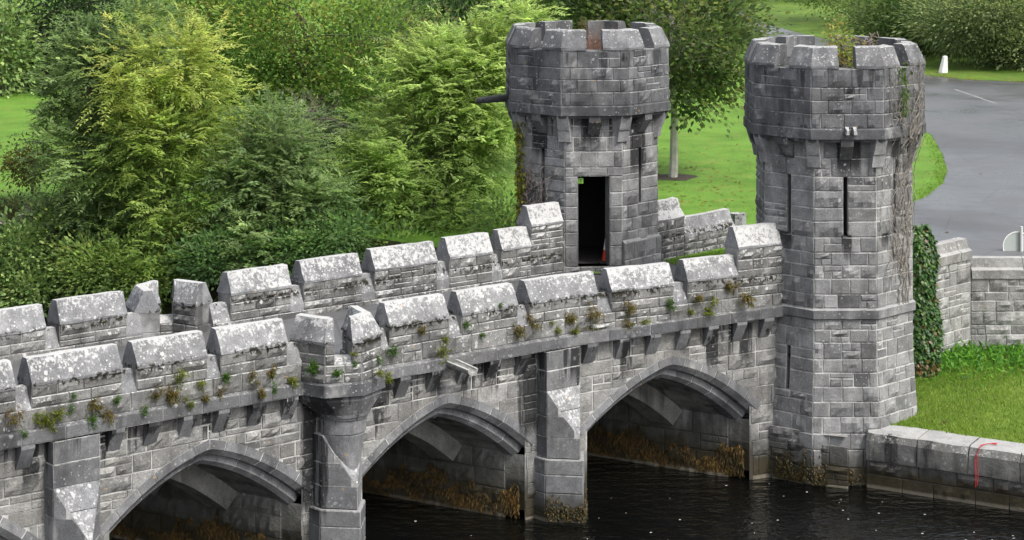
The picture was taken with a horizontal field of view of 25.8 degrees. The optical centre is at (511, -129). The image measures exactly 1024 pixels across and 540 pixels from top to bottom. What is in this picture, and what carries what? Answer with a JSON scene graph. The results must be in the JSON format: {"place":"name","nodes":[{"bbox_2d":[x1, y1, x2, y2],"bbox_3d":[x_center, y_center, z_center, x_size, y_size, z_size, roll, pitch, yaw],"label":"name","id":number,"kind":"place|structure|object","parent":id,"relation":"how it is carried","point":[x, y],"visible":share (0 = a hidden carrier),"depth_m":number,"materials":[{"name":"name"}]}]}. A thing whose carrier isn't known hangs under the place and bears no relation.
{"place":"outdoors","nodes":[
{"label":"outdoors","id":0,"kind":"place"},
{"bbox_2d":[0,206,436,326],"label":"river bank","id":1,"kind":"structure","parent":0,"point":[213,294],"depth_m":58.01,"materials":[{"name":"green plant"}]},
{"bbox_2d":[0,203,87,317],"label":"laurel bush","id":2,"kind":"object","parent":1,"relation":"on","point":[15,276],"visible":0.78,"depth_m":58.43,"materials":[{"name":"green plant"}]},
{"bbox_2d":[1,0,199,267],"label":"ash tree","id":3,"kind":"object","parent":1,"relation":"on","point":[84,196],"visible":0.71,"depth_m":60.09,"materials":[{"name":"green plant"}]},
{"bbox_2d":[0,193,200,313],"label":"leafy bush","id":4,"kind":"object","parent":1,"relation":"on","point":[91,260],"visible":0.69,"depth_m":57.72,"materials":[{"name":"green plant"}]},
{"bbox_2d":[59,0,270,312],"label":"robinia tree","id":5,"kind":"object","parent":1,"relation":"on","point":[143,113],"visible":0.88,"depth_m":58.35,"materials":[{"name":"green plant"}]},
{"bbox_2d":[141,183,407,292],"bbox_3d":[-6.036,9.656,57.000,6.930,3.358,4.971,0,0,0],"label":"leafy bush","id":6,"kind":"object","parent":1,"relation":"on","point":[340,222],"visible":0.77,"depth_m":56.27,"materials":[{"name":"green plant"}]},
{"bbox_2d":[176,81,375,302],"bbox_3d":[-6.065,8.534,57.480,5.248,6.388,5.540,0,0,0],"label":"ash sapling","id":7,"kind":"object","parent":1,"relation":"on","point":[289,182],"visible":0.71,"depth_m":57.20,"materials":[{"name":"green plant"}]},
{"bbox_2d":[344,174,516,261],"bbox_3d":[-1.810,9.329,58.029,6.179,2.714,5.684,0,0,0],"label":"leafy bush","id":8,"kind":"object","parent":1,"relation":"on","point":[483,223],"visible":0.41,"depth_m":57.31,"materials":[{"name":"green plant"}]},
{"bbox_2d":[0,0,1021,272],"bbox_3d":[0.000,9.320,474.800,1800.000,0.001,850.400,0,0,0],"label":"lawn","id":9,"kind":"structure","parent":0,"point":[734,162],"depth_m":72.51,"materials":[{"name":"green plant"}]},
{"bbox_2d":[0,132,58,196],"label":"berberis bush","id":10,"kind":"object","parent":9,"relation":"on","point":[8,163],"visible":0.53,"depth_m":62.74,"materials":[{"name":"green plant"}]},
{"bbox_2d":[0,182,63,227],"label":"scrub bush","id":11,"kind":"object","parent":9,"relation":"on","point":[12,207],"visible":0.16,"depth_m":61.88,"materials":[{"name":"green plant"}]},
{"bbox_2d":[0,203,48,224],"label":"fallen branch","id":12,"kind":"object","parent":11,"relation":"on","point":[20,215],"visible":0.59,"depth_m":60.37,"materials":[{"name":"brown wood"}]},
{"bbox_2d":[0,0,81,98],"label":"laurel bush","id":13,"kind":"object","parent":9,"relation":"on","point":[9,71],"visible":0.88,"depth_m":93.71,"materials":[{"name":"green plant"}]},
{"bbox_2d":[0,0,202,91],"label":"yew tree","id":14,"kind":"object","parent":9,"relation":"on","point":[76,5],"visible":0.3,"depth_m":96.40,"materials":[{"name":"green plant"}]},
{"bbox_2d":[92,0,305,139],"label":"arbutus tree","id":15,"kind":"object","parent":9,"relation":"on","point":[211,3],"visible":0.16,"depth_m":77.36,"materials":[{"name":"green plant"}]},
{"bbox_2d":[210,117,278,180],"bbox_3d":[-7.955,7.982,63.935,2.578,2.173,1.683,0,0,-24],"label":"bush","id":16,"kind":"object","parent":9,"relation":"on","point":[233,144],"visible":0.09,"depth_m":63.91,"materials":[{"name":"green plant"}]},
{"bbox_2d":[116,91,378,192],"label":"leafy bush","id":17,"kind":"object","parent":9,"relation":"on","point":[328,131],"visible":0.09,"depth_m":67.53,"materials":[{"name":"green plant"}]},
{"bbox_2d":[268,82,355,164],"bbox_3d":[-5.775,7.168,62.908,2.963,2.792,2.493,0,0,0],"label":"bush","id":18,"kind":"object","parent":9,"relation":"on","point":[310,111],"visible":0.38,"depth_m":62.92,"materials":[{"name":"green plant"}]},
{"bbox_2d":[178,0,466,152],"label":"arbutus tree","id":19,"kind":"object","parent":9,"relation":"on","point":[315,73],"visible":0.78,"depth_m":75.29,"materials":[{"name":"green plant"}]},
{"bbox_2d":[320,0,502,137],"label":"hazel tree","id":20,"kind":"object","parent":9,"relation":"on","point":[424,17],"visible":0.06,"depth_m":79.86,"materials":[{"name":"green plant"}]},
{"bbox_2d":[307,0,570,244],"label":"round tree","id":21,"kind":"object","parent":9,"relation":"on","point":[446,66],"visible":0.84,"depth_m":59.54,"materials":[{"name":"green plant"}]},
{"bbox_2d":[358,0,574,113],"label":"weeping conifer","id":22,"kind":"object","parent":9,"relation":"on","point":[452,5],"visible":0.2,"depth_m":86.95,"materials":[{"name":"green plant"}]},
{"bbox_2d":[499,0,607,91],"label":"holly tree","id":23,"kind":"object","parent":9,"relation":"on","point":[564,10],"visible":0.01,"depth_m":90.96,"materials":[{"name":"green plant"}]},
{"bbox_2d":[505,0,801,177],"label":"maple tree","id":24,"kind":"object","parent":9,"relation":"on","point":[692,16],"visible":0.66,"depth_m":67.28,"materials":[{"name":"green plant"}]},
{"bbox_2d":[657,174,697,180],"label":"bare soil","id":25,"kind":"structure","parent":9,"relation":"on","point":[681,177],"depth_m":68.20,"materials":[{"name":"brown soil"}]},
{"bbox_2d":[577,0,791,61],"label":"oak tree","id":26,"kind":"object","parent":9,"relation":"on","point":[753,3],"visible":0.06,"depth_m":110.53,"materials":[{"name":"green plant"}]},
{"bbox_2d":[657,197,734,259],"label":"wing wall","id":27,"kind":"structure","parent":9,"relation":"on","point":[680,233],"depth_m":54.57,"materials":[{"name":"stone"}]},
{"bbox_2d":[730,212,745,225],"bbox_3d":[5.787,9.000,57.384,0.378,0.500,0.398,0,0,36],"label":"loose stone","id":28,"kind":"object","parent":9,"relation":"on","point":[738,218],"visible":0.5,"depth_m":57.26,"materials":[{"name":"stone"}]},
{"bbox_2d":[503,73,1019,232],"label":"fallen leaves","id":29,"kind":"object","parent":9,"relation":"on","point":[750,150],"visible":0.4,"depth_m":68.67,"materials":[{"name":"green plant"}]},
{"bbox_2d":[732,0,874,4],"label":"verge hedge","id":30,"kind":"object","parent":9,"relation":"on","point":[765,1],"visible":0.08,"depth_m":152.34,"materials":[{"name":"green plant"}]},
{"bbox_2d":[666,133,947,264],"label":"edge grass","id":31,"kind":"structure","parent":9,"relation":"on","point":[709,253],"depth_m":65.98,"materials":[{"name":"green plant"}]},
{"bbox_2d":[1003,226,1023,251],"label":"road sign","id":32,"kind":"object","parent":9,"relation":"on","point":[1013,241],"visible":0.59,"depth_m":55.00,"materials":[{"name":"white metal"}]},
{"bbox_2d":[15,207,1023,539],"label":"river","id":33,"kind":"structure","parent":0,"point":[631,501],"depth_m":45.92,"materials":[{"name":"black liquid"}]},
{"bbox_2d":[0,201,848,539],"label":"stone bridge","id":34,"kind":"structure","parent":33,"relation":"in","point":[498,409],"depth_m":44.69,"materials":[{"name":"stone"}]},
{"bbox_2d":[3,404,26,428],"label":"wall plant","id":35,"kind":"object","parent":34,"relation":"attached to","point":[15,418],"depth_m":37.93,"materials":[{"name":"brown plant"}]},
{"bbox_2d":[18,430,28,437],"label":"wall plant","id":36,"kind":"object","parent":34,"relation":"attached to","point":[23,431],"depth_m":38.06,"materials":[{"name":"green plant"}]},
{"bbox_2d":[32,411,54,429],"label":"wall plant","id":37,"kind":"object","parent":34,"relation":"attached to","point":[45,418],"depth_m":38.29,"materials":[{"name":"green plant"}]},
{"bbox_2d":[44,417,56,431],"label":"wall plant","id":38,"kind":"object","parent":34,"relation":"attached to","point":[53,424],"depth_m":38.40,"materials":[{"name":"green plant"}]},
{"bbox_2d":[51,406,68,421],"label":"wall plant","id":39,"kind":"object","parent":34,"relation":"attached to","point":[58,415],"depth_m":38.51,"materials":[{"name":"green plant"}]},
{"bbox_2d":[66,403,74,413],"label":"wall plant","id":40,"kind":"object","parent":34,"relation":"attached to","point":[72,407],"depth_m":38.69,"materials":[{"name":"green plant"}]},
{"bbox_2d":[84,413,99,430],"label":"wall plant","id":41,"kind":"object","parent":34,"relation":"attached to","point":[92,419],"depth_m":38.92,"materials":[{"name":"green plant"}]},
{"bbox_2d":[86,395,104,414],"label":"wall plant","id":42,"kind":"object","parent":34,"relation":"attached to","point":[96,406],"depth_m":38.97,"materials":[{"name":"brown plant"}]},
{"bbox_2d":[100,407,117,425],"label":"wall plant","id":43,"kind":"object","parent":34,"relation":"attached to","point":[110,415],"depth_m":39.12,"materials":[{"name":"brown plant"}]},
{"bbox_2d":[111,392,123,406],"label":"wall plant","id":44,"kind":"object","parent":34,"relation":"attached to","point":[116,401],"depth_m":39.25,"materials":[{"name":"green plant"}]},
{"bbox_2d":[139,403,150,416],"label":"wall plant","id":45,"kind":"object","parent":34,"relation":"attached to","point":[146,408],"depth_m":39.57,"materials":[{"name":"green plant"}]},
{"bbox_2d":[147,385,165,399],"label":"wall plant","id":46,"kind":"object","parent":34,"relation":"attached to","point":[160,393],"depth_m":39.75,"materials":[{"name":"brown plant"}]},
{"bbox_2d":[162,383,185,405],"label":"wall plant","id":47,"kind":"object","parent":34,"relation":"attached to","point":[171,397],"depth_m":39.92,"materials":[{"name":"brown plant"}]},
{"bbox_2d":[171,364,193,391],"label":"wall plant","id":48,"kind":"object","parent":34,"relation":"attached to","point":[180,374],"depth_m":40.03,"materials":[{"name":"green plant"}]},
{"bbox_2d":[181,393,196,411],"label":"wall plant","id":49,"kind":"object","parent":34,"relation":"attached to","point":[192,403],"depth_m":40.16,"materials":[{"name":"green plant"}]},
{"bbox_2d":[194,378,210,393],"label":"wall plant","id":50,"kind":"object","parent":34,"relation":"attached to","point":[201,382],"depth_m":40.35,"materials":[{"name":"green plant"}]},
{"bbox_2d":[200,395,210,403],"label":"wall plant","id":51,"kind":"object","parent":34,"relation":"attached to","point":[206,398],"depth_m":40.38,"materials":[{"name":"brown plant"}]},
{"bbox_2d":[215,383,228,399],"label":"wall plant","id":52,"kind":"object","parent":34,"relation":"attached to","point":[220,396],"depth_m":40.65,"materials":[{"name":"brown plant"}]},
{"bbox_2d":[221,371,232,384],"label":"wall plant","id":53,"kind":"object","parent":34,"relation":"attached to","point":[227,378],"depth_m":40.71,"materials":[{"name":"green plant"}]},
{"bbox_2d":[246,367,261,387],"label":"wall plant","id":54,"kind":"object","parent":34,"relation":"attached to","point":[255,382],"depth_m":41.07,"materials":[{"name":"green plant"}]},
{"bbox_2d":[257,388,266,400],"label":"wall plant","id":55,"kind":"object","parent":34,"relation":"attached to","point":[262,395],"depth_m":41.11,"materials":[{"name":"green plant"}]},
{"bbox_2d":[266,363,279,380],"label":"wall plant","id":56,"kind":"object","parent":34,"relation":"attached to","point":[271,374],"depth_m":41.33,"materials":[{"name":"green plant"}]},
{"bbox_2d":[271,380,279,393],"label":"wall plant","id":57,"kind":"object","parent":34,"relation":"attached to","point":[275,388],"depth_m":41.34,"materials":[{"name":"green plant"}]},
{"bbox_2d":[287,374,300,388],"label":"wall plant","id":58,"kind":"object","parent":34,"relation":"attached to","point":[293,379],"depth_m":41.61,"materials":[{"name":"green plant"}]},
{"bbox_2d":[303,363,319,376],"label":"wall plant","id":59,"kind":"object","parent":34,"relation":"attached to","point":[311,371],"depth_m":41.62,"materials":[{"name":"green plant"}]},
{"bbox_2d":[308,358,318,368],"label":"wall plant","id":60,"kind":"object","parent":34,"relation":"attached to","point":[314,362],"depth_m":41.65,"materials":[{"name":"green plant"}]},
{"bbox_2d":[330,367,344,377],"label":"wall plant","id":61,"kind":"object","parent":34,"relation":"attached to","point":[338,373],"depth_m":41.60,"materials":[{"name":"green plant"}]},
{"bbox_2d":[375,369,384,378],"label":"wall plant","id":62,"kind":"object","parent":34,"relation":"attached to","point":[381,373],"depth_m":42.02,"materials":[{"name":"green plant"}]},
{"bbox_2d":[376,353,385,365],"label":"wall plant","id":63,"kind":"object","parent":34,"relation":"attached to","point":[378,357],"depth_m":42.26,"materials":[{"name":"green plant"}]},
{"bbox_2d":[384,371,394,385],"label":"wall plant","id":64,"kind":"object","parent":34,"relation":"attached to","point":[387,375],"depth_m":42.51,"materials":[{"name":"green plant"}]},
{"bbox_2d":[385,343,398,357],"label":"wall plant","id":65,"kind":"object","parent":34,"relation":"attached to","point":[394,352],"depth_m":43.13,"materials":[{"name":"green plant"}]},
{"bbox_2d":[417,324,427,336],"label":"wall plant","id":66,"kind":"object","parent":34,"relation":"attached to","point":[421,330],"depth_m":43.61,"materials":[{"name":"green plant"}]},
{"bbox_2d":[110,424,744,539],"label":"seaweed","id":67,"kind":"object","parent":34,"relation":"attached to","point":[133,533],"visible":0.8,"depth_m":46.96,"materials":[{"name":"plant"}]},
{"bbox_2d":[436,342,455,364],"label":"wall plant","id":68,"kind":"object","parent":34,"relation":"attached to","point":[440,349],"depth_m":43.91,"materials":[{"name":"green plant"}]},
{"bbox_2d":[460,319,472,329],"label":"wall plant","id":69,"kind":"object","parent":34,"relation":"attached to","point":[467,324],"depth_m":44.35,"materials":[{"name":"green plant"}]},
{"bbox_2d":[512,323,525,338],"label":"wall plant","id":70,"kind":"object","parent":34,"relation":"attached to","point":[518,330],"depth_m":45.14,"materials":[{"name":"green plant"}]},
{"bbox_2d":[523,311,542,329],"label":"wall plant","id":71,"kind":"object","parent":34,"relation":"attached to","point":[533,324],"depth_m":45.45,"materials":[{"name":"green plant"}]},
{"bbox_2d":[553,324,561,335],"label":"wall plant","id":72,"kind":"object","parent":34,"relation":"attached to","point":[558,331],"depth_m":45.86,"materials":[{"name":"green plant"}]},
{"bbox_2d":[564,312,578,324],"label":"wall plant","id":73,"kind":"object","parent":34,"relation":"attached to","point":[571,318],"depth_m":46.07,"materials":[{"name":"green plant"}]},
{"bbox_2d":[476,20,669,365],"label":"bridge tower","id":74,"kind":"structure","parent":34,"relation":"on","point":[594,119],"depth_m":52.32,"materials":[{"name":"stone"}]},
{"bbox_2d":[514,122,557,224],"bbox_3d":[0.568,7.282,52.606,1.299,2.788,0.277,0,0,34],"label":"creeper","id":75,"kind":"object","parent":74,"relation":"attached to","point":[520,189],"visible":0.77,"depth_m":52.83,"materials":[{"name":"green plant"}]},
{"bbox_2d":[578,176,582,183],"bbox_3d":[1.600,7.189,52.299,0.130,0.188,0.017,0,0,0],"label":"exit sign","id":76,"kind":"object","parent":74,"relation":"hanging from","point":[580,180],"visible":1,"depth_m":52.29,"materials":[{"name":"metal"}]},
{"bbox_2d":[577,13,615,49],"bbox_3d":[1.921,4.436,53.237,1.116,2.136,1.777,0,0,-11],"label":"dead weed","id":77,"kind":"object","parent":74,"relation":"on","point":[592,44],"visible":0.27,"depth_m":52.93,"materials":[{"name":"brown plant"}]},
{"bbox_2d":[599,242,605,263],"bbox_3d":[2.260,8.800,52.750,0.400,0.800,0.400,0,0,0],"label":"traffic cone","id":78,"kind":"object","parent":74,"relation":"on","point":[602,261],"visible":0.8,"depth_m":52.68,"materials":[{"name":"plastic"}]},
{"bbox_2d":[570,327,580,335],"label":"wall plant","id":79,"kind":"object","parent":34,"relation":"attached to","point":[576,331],"depth_m":46.11,"materials":[{"name":"green plant"}]},
{"bbox_2d":[584,303,604,330],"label":"wall plant","id":80,"kind":"object","parent":34,"relation":"attached to","point":[595,315],"depth_m":46.31,"materials":[{"name":"brown plant"}]},
{"bbox_2d":[331,449,865,539],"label":"moss","id":81,"kind":"object","parent":34,"relation":"attached to","point":[784,471],"visible":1,"depth_m":48.09,"materials":[{"name":"brown plant"}]},
{"bbox_2d":[623,317,635,333],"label":"wall plant","id":82,"kind":"object","parent":34,"relation":"attached to","point":[628,324],"depth_m":46.73,"materials":[{"name":"brown plant"}]},
{"bbox_2d":[621,296,641,318],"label":"wall plant","id":83,"kind":"object","parent":34,"relation":"attached to","point":[630,309],"depth_m":46.74,"materials":[{"name":"brown plant"}]},
{"bbox_2d":[640,316,651,324],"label":"wall plant","id":84,"kind":"object","parent":34,"relation":"attached to","point":[644,321],"depth_m":46.99,"materials":[{"name":"green plant"}]},
{"bbox_2d":[666,297,676,311],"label":"wall plant","id":85,"kind":"object","parent":34,"relation":"attached to","point":[672,306],"depth_m":47.27,"materials":[{"name":"green plant"}]},
{"bbox_2d":[694,293,703,304],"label":"wall plant","id":86,"kind":"object","parent":34,"relation":"attached to","point":[697,300],"depth_m":47.64,"materials":[{"name":"brown plant"}]},
{"bbox_2d":[698,291,720,322],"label":"wall plant","id":87,"kind":"object","parent":34,"relation":"attached to","point":[709,311],"depth_m":47.80,"materials":[{"name":"green plant"}]},
{"bbox_2d":[725,281,734,293],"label":"wall plant","id":88,"kind":"object","parent":34,"relation":"attached to","point":[729,287],"depth_m":48.05,"materials":[{"name":"brown plant"}]},
{"bbox_2d":[727,278,760,308],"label":"wall plant","id":89,"kind":"object","parent":34,"relation":"attached to","point":[748,299],"depth_m":48.14,"materials":[{"name":"brown plant"}]},
{"bbox_2d":[743,35,925,485],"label":"bridge tower","id":90,"kind":"structure","parent":33,"relation":"in","point":[820,129],"depth_m":48.27,"materials":[{"name":"stone"}]},
{"bbox_2d":[820,14,866,67],"bbox_3d":[7.326,4.456,49.816,1.167,2.577,1.254,0,0,0],"label":"maple sapling","id":91,"kind":"object","parent":90,"relation":"on","point":[842,53],"visible":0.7,"depth_m":49.81,"materials":[{"name":"green plant"}]},
{"bbox_2d":[853,31,878,45],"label":"dead creeper","id":92,"kind":"object","parent":90,"relation":"on","point":[869,41],"visible":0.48,"depth_m":51.03,"materials":[{"name":"brown plant"}]},
{"bbox_2d":[880,55,925,304],"bbox_3d":[8.511,6.761,48.639,0.381,5.492,1.274,0,0,44],"label":"dead ivy","id":93,"kind":"object","parent":90,"relation":"attached to","point":[914,124],"visible":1,"depth_m":48.79,"materials":[{"name":"grey plant"}]},
{"bbox_2d":[866,425,1023,511],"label":"quay wall","id":94,"kind":"structure","parent":33,"relation":"in","point":[924,462],"depth_m":47.11,"materials":[{"name":"stone"}]},
{"bbox_2d":[975,443,996,486],"bbox_3d":[9.890,12.381,46.736,0.526,0.880,0.113,0,0,-17],"label":"rope","id":95,"kind":"object","parent":94,"relation":"hanging from","point":[977,461],"visible":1,"depth_m":46.66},
{"bbox_2d":[594,11,1023,280],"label":"road","id":96,"kind":"structure","parent":0,"point":[982,213],"depth_m":71.97,"materials":[{"name":"grey asphalt"}]},
{"bbox_2d":[954,89,996,103],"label":"road marking","id":97,"kind":"object","parent":96,"relation":"on","point":[975,96],"visible":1,"depth_m":92.50,"materials":[{"name":"white paint"}]},
{"bbox_2d":[744,0,1023,81],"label":"grass verge","id":98,"kind":"object","parent":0,"point":[810,25],"depth_m":129.59,"materials":[{"name":"green plant"}]},
{"bbox_2d":[768,0,913,36],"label":"verge shrub","id":99,"kind":"object","parent":98,"relation":"on","point":[838,3],"visible":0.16,"depth_m":130.72,"materials":[{"name":"green plant"}]},
{"bbox_2d":[812,0,988,58],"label":"willow tree","id":100,"kind":"object","parent":98,"relation":"on","point":[883,21],"visible":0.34,"depth_m":113.10,"materials":[{"name":"green plant"}]},
{"bbox_2d":[856,0,1023,71],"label":"willow tree","id":101,"kind":"object","parent":98,"relation":"on","point":[1009,42],"visible":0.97,"depth_m":105.32,"materials":[{"name":"green plant"}]},
{"bbox_2d":[938,56,947,72],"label":"bollard","id":102,"kind":"object","parent":98,"relation":"on","point":[943,67],"visible":1,"depth_m":103.54,"materials":[{"name":"concrete"}]},
{"bbox_2d":[923,30,1019,65],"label":"ivy scrub","id":103,"kind":"object","parent":98,"relation":"on","point":[974,53],"visible":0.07,"depth_m":110.30,"materials":[{"name":"green plant"}]},
{"bbox_2d":[891,348,1023,442],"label":"grass bank","id":104,"kind":"structure","parent":0,"point":[1015,390],"depth_m":49.41,"materials":[{"name":"green plant"}]},
{"bbox_2d":[915,340,1023,387],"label":"weeds","id":105,"kind":"object","parent":104,"relation":"on","point":[970,353],"visible":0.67,"depth_m":52.27,"materials":[{"name":"green plant"}]},
{"bbox_2d":[926,237,1023,353],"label":"retaining wall","id":106,"kind":"structure","parent":104,"relation":"on","point":[981,298],"depth_m":53.22,"materials":[{"name":"stone"}]},
{"bbox_2d":[912,223,944,377],"bbox_3d":[9.315,9.981,51.393,1.141,3.857,0.953,0,0,-36],"label":"ivy","id":107,"kind":"object","parent":106,"relation":"attached to","point":[926,331],"visible":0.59,"depth_m":51.12,"materials":[{"name":"green plant"}]}
]}

